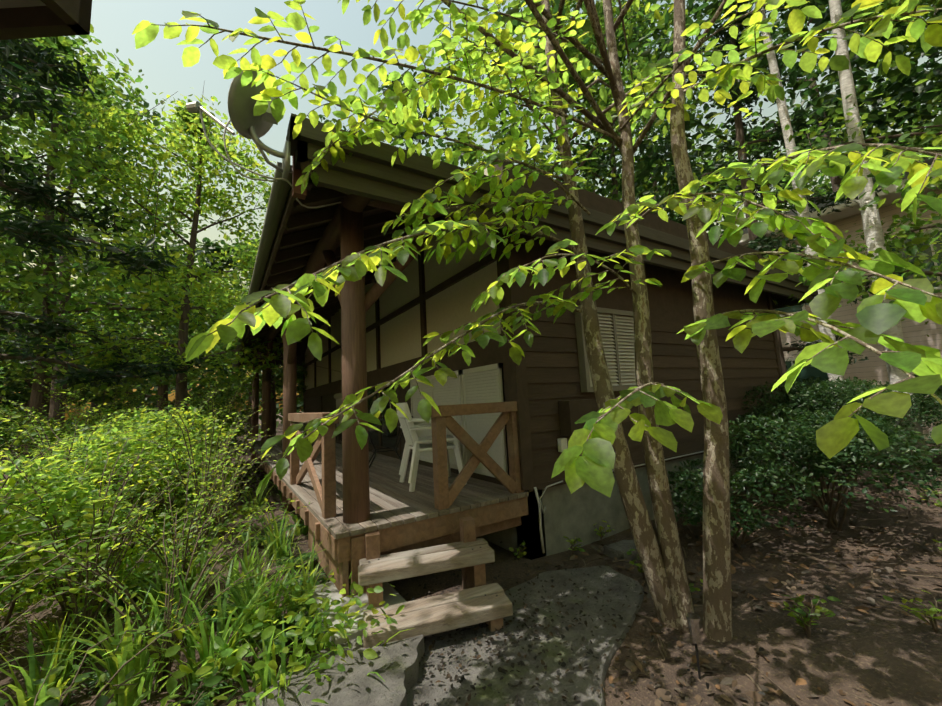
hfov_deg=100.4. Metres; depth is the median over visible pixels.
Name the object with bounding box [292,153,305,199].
mounting bracket
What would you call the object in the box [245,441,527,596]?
deck frame
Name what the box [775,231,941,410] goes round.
tree
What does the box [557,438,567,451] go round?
outlet
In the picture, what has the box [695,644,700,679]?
stake rod
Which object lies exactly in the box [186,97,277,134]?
satellite dish arm
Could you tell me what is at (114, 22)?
sky
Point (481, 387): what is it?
shutter slats
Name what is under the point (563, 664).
path debris
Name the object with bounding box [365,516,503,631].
step legs
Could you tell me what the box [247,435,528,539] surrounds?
deck boards
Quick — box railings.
[288,401,523,518]
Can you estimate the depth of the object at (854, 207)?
9.43 m
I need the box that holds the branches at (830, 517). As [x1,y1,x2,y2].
[0,361,941,705]
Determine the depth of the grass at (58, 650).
2.13 m
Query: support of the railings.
on the deck frame at (343, 556)
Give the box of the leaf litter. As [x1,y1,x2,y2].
[165,465,941,705]
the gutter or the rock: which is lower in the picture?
the rock
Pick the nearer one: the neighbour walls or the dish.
the dish
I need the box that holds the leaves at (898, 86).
[0,0,941,461]
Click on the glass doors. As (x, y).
(388, 439)
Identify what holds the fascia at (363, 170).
attached to the roof top
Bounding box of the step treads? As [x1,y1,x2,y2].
[358,538,512,647]
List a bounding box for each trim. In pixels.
[303,159,789,491]
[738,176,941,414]
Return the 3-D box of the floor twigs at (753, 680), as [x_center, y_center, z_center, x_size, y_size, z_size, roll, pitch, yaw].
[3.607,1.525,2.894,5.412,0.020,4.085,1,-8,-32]
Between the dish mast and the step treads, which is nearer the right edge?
the step treads
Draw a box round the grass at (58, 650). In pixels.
[0,470,412,705]
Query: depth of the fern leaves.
2.49 m
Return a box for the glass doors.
[367,386,396,447]
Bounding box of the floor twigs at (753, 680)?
[533,490,941,705]
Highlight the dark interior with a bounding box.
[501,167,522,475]
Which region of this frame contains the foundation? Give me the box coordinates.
[471,441,784,559]
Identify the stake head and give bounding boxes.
[686,612,700,643]
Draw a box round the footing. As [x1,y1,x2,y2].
[309,581,406,645]
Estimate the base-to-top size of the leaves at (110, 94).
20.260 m
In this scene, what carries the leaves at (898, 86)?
on the ground at (896, 665)
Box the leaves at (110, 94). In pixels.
[0,0,941,705]
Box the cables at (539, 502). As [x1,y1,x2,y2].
[534,451,703,552]
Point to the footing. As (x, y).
(388, 598)
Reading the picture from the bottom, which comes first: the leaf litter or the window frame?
the leaf litter
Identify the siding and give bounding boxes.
[522,305,783,483]
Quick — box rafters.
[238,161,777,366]
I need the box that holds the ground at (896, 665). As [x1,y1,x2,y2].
[0,411,941,705]
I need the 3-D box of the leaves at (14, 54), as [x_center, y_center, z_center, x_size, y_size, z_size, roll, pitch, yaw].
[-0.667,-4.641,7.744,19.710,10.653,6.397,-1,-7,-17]
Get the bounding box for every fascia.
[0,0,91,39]
[286,113,819,309]
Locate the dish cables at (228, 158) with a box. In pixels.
[199,109,340,207]
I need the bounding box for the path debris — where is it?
[196,541,854,705]
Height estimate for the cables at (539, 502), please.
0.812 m
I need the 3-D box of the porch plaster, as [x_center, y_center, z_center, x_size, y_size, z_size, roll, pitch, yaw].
[-2.526,-0.372,8.268,0.030,1.770,11.000,1,-8,-32]
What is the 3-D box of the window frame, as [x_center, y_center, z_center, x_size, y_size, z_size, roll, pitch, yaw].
[1.519,-0.033,4.142,1.040,0.860,0.080,1,-8,-32]
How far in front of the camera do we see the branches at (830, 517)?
2.60 m
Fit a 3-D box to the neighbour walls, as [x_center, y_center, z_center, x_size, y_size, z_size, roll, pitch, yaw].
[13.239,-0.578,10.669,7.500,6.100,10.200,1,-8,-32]
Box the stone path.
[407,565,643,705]
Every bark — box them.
[0,0,941,503]
[754,0,927,470]
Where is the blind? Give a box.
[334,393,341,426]
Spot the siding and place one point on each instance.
(552, 367)
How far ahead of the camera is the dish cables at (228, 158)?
2.19 m
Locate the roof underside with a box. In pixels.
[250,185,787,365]
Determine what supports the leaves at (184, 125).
on the ground at (896, 665)
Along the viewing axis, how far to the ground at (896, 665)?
2.50 m
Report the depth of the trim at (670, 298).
4.31 m
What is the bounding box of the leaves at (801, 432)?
[667,372,941,536]
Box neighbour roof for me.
[725,152,941,239]
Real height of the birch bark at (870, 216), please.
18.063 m
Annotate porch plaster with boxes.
[305,149,508,389]
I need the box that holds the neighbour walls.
[764,188,941,438]
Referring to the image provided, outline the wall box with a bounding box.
[558,399,597,435]
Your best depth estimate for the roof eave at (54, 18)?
1.03 m
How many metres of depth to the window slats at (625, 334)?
4.18 m
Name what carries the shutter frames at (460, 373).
attached to the framing at (319, 399)
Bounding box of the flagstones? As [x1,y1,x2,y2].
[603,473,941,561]
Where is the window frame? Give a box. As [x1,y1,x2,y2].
[574,305,635,391]
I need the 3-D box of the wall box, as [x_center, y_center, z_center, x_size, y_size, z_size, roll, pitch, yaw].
[1.024,0.603,3.692,0.390,0.320,0.140,1,-8,-32]
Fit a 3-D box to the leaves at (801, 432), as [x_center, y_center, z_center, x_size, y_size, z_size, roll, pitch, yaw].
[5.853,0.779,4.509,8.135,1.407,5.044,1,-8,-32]
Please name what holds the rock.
on the ground at (896, 665)
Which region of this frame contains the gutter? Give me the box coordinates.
[233,162,292,366]
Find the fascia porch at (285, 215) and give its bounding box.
[236,187,294,366]
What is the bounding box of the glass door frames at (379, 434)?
[367,383,397,452]
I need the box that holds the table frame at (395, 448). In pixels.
[368,416,412,468]
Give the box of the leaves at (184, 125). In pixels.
[0,87,941,705]
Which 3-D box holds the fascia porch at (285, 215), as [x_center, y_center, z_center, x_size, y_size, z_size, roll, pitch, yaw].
[-4.221,-0.361,7.387,0.025,0.170,11.870,1,-8,-32]
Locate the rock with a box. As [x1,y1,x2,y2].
[252,635,424,705]
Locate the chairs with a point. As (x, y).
(412, 438)
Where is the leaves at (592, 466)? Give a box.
[551,247,941,496]
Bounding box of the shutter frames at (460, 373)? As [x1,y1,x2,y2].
[410,363,507,477]
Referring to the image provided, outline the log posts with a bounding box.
[251,194,497,585]
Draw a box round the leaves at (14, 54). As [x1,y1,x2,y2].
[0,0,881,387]
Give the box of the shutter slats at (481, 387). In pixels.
[411,369,503,470]
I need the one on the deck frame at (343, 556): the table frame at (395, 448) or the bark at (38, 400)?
the table frame at (395, 448)
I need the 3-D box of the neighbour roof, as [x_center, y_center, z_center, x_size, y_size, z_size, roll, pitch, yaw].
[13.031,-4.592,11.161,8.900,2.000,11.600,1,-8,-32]
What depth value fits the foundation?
3.67 m
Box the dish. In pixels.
[227,64,277,138]
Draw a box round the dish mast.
[249,126,290,181]
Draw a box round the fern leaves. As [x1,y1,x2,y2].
[63,519,330,705]
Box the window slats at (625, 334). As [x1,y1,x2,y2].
[589,313,635,386]
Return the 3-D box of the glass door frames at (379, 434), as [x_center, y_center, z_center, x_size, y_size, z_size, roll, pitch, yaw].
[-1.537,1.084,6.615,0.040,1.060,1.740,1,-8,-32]
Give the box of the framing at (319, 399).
[303,159,526,490]
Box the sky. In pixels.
[0,0,941,423]
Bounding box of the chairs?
[396,402,466,491]

